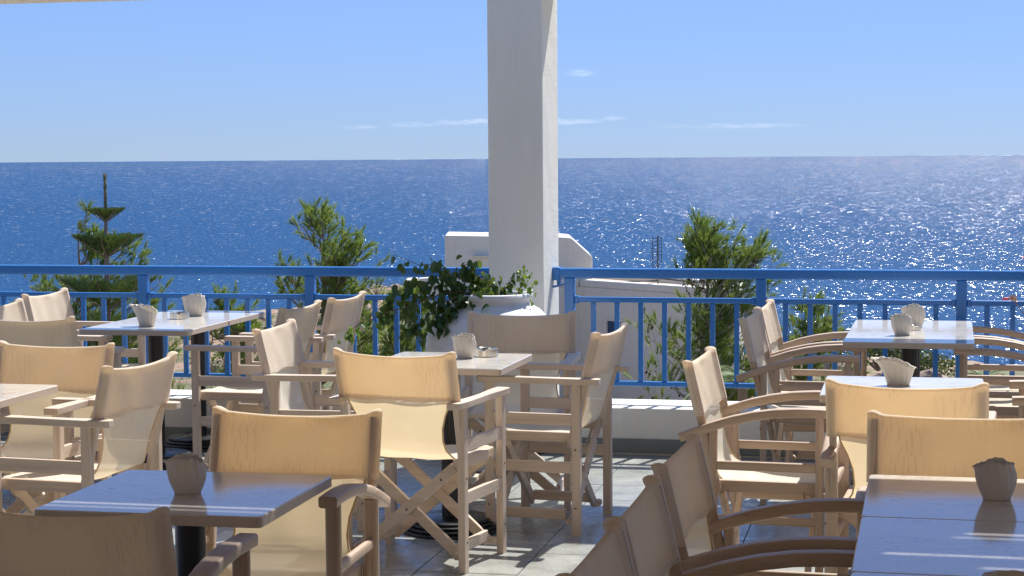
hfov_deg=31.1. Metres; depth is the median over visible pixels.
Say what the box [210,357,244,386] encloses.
shrub
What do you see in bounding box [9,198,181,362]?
pine tree
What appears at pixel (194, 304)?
shell holder
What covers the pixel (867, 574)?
cafe table
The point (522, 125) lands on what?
pillar
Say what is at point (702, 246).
pine tree
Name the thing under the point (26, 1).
roof beam
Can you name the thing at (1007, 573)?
ribbed bowl
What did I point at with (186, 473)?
shell holder
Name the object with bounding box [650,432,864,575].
director chair
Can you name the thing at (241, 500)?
cafe table
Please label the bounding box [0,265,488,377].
blue railing
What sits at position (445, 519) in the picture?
cafe table
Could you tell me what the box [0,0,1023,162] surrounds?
sky
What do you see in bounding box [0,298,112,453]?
director chair
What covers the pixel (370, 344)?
shrub
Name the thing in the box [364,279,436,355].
pine tree
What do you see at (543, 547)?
floor
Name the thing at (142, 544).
director chair
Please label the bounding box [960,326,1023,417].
director chair
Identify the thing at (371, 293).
shrub
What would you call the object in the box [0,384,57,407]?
cafe table
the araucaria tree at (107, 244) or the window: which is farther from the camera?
the window
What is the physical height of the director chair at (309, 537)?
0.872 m
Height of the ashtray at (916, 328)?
0.022 m
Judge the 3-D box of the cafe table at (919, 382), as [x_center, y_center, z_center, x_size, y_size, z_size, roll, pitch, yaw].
[1.470,0.737,6.910,0.597,0.740,0.597,0,4,12]
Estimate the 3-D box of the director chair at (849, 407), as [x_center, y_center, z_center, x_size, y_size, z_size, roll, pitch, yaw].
[1.356,0.718,6.258,0.552,0.872,0.557,1,4,16]
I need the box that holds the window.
[605,318,623,349]
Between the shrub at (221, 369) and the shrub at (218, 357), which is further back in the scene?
the shrub at (218, 357)
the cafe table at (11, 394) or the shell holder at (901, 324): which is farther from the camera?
the shell holder at (901, 324)
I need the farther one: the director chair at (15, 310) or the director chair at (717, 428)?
the director chair at (15, 310)
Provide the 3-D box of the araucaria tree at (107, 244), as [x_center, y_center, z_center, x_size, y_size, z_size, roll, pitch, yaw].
[-6.169,0.349,28.037,2.148,4.224,2.114,0,4,0]
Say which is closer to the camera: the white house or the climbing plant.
the climbing plant
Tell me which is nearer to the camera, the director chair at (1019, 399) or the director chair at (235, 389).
the director chair at (1019, 399)
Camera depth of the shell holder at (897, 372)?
6.89 m
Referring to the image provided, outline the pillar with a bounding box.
[487,0,558,441]
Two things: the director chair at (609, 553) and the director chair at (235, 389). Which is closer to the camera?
the director chair at (609, 553)
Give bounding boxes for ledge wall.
[0,389,825,459]
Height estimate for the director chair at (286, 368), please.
0.873 m
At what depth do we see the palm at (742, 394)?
15.57 m
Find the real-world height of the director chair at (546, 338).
0.872 m
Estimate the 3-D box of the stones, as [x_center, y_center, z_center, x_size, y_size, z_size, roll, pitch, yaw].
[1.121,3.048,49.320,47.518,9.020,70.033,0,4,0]
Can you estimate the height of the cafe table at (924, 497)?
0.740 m
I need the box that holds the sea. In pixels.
[0,155,1023,364]
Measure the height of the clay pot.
0.914 m
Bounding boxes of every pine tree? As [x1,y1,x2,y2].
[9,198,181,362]
[171,281,274,389]
[268,196,412,388]
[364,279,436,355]
[621,208,793,400]
[748,283,870,380]
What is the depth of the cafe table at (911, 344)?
8.65 m
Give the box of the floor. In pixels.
[1,437,855,575]
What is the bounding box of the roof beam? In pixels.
[0,0,135,3]
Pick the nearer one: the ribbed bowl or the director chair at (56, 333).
the ribbed bowl
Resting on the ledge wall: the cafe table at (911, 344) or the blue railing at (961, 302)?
the blue railing at (961, 302)
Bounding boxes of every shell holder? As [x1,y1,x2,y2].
[129,304,157,326]
[163,453,205,494]
[181,293,205,315]
[451,333,475,358]
[870,356,916,385]
[889,313,912,335]
[900,303,925,327]
[972,457,1016,500]
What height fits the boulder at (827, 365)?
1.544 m
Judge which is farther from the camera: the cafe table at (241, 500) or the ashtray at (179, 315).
the ashtray at (179, 315)
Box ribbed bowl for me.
[982,570,1023,575]
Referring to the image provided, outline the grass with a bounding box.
[134,321,403,389]
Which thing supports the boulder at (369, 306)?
on the hillside
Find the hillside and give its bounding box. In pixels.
[129,288,1023,397]
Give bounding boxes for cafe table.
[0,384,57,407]
[34,470,331,575]
[79,319,227,469]
[129,310,264,451]
[391,352,531,539]
[819,376,983,573]
[843,330,974,376]
[850,319,972,376]
[850,572,935,575]
[851,517,1023,575]
[861,475,1023,521]
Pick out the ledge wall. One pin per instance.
(646, 427)
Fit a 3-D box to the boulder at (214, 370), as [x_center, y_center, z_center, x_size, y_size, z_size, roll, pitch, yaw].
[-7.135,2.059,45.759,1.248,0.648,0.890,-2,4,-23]
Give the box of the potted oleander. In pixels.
[1002,257,1023,322]
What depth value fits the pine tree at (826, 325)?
29.01 m
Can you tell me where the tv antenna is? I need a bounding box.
[651,236,661,283]
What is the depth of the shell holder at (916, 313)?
9.20 m
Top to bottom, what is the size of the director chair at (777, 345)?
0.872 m
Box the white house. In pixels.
[406,232,744,399]
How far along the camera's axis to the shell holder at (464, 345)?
7.94 m
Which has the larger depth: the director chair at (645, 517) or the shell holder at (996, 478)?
the shell holder at (996, 478)
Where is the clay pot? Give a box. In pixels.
[425,290,545,471]
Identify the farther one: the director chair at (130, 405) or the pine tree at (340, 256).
the pine tree at (340, 256)
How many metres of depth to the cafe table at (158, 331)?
9.65 m
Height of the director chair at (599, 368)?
0.872 m
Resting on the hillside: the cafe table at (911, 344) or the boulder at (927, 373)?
the boulder at (927, 373)
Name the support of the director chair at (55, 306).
on the floor
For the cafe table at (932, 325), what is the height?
0.740 m
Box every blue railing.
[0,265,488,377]
[552,267,1023,406]
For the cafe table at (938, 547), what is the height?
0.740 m
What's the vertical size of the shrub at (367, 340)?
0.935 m
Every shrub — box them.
[210,345,257,366]
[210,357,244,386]
[357,277,398,294]
[357,337,392,355]
[358,330,386,351]
[827,318,927,370]
[894,349,954,377]
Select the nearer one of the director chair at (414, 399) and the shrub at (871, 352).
the director chair at (414, 399)
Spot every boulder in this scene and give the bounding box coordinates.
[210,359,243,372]
[257,317,265,323]
[365,304,379,316]
[813,363,844,369]
[920,369,947,377]
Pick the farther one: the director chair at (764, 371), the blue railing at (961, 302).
the blue railing at (961, 302)
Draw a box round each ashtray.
[170,312,188,318]
[474,347,498,356]
[911,325,920,330]
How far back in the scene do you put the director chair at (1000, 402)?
8.53 m
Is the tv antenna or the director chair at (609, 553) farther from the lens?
the tv antenna
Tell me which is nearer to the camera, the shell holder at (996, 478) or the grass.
the shell holder at (996, 478)
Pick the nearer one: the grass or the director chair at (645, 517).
the director chair at (645, 517)
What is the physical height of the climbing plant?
0.462 m
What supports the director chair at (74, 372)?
on the floor
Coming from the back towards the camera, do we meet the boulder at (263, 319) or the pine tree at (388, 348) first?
the boulder at (263, 319)
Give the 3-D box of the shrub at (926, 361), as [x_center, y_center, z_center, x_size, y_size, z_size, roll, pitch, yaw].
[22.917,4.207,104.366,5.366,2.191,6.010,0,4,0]
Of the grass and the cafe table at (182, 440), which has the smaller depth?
the cafe table at (182, 440)
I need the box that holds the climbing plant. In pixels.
[337,255,537,345]
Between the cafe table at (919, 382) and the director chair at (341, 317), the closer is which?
the cafe table at (919, 382)
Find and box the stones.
[130,305,380,386]
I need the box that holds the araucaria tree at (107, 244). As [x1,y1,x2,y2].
[60,173,180,363]
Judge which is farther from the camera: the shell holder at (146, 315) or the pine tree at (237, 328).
the pine tree at (237, 328)
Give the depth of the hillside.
63.52 m
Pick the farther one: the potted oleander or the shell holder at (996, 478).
the potted oleander
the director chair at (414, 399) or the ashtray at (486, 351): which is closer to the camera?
the director chair at (414, 399)
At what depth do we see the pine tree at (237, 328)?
25.02 m
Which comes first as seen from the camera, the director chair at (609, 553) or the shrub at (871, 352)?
the director chair at (609, 553)
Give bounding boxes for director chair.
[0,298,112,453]
[0,316,124,476]
[0,340,114,513]
[0,351,180,515]
[0,506,257,575]
[21,287,145,367]
[184,300,323,468]
[206,406,390,575]
[239,291,365,410]
[251,319,396,530]
[328,347,509,573]
[459,310,579,509]
[476,322,629,536]
[555,519,635,575]
[606,475,854,575]
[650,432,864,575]
[678,346,825,572]
[735,309,867,505]
[753,299,866,475]
[820,378,996,573]
[855,410,1023,536]
[953,337,1023,418]
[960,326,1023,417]
[1009,380,1023,418]
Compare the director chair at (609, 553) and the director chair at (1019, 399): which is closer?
the director chair at (609, 553)
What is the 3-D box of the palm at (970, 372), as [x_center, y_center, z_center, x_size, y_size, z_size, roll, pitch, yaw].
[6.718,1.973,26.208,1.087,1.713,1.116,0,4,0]
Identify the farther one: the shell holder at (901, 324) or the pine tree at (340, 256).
the pine tree at (340, 256)

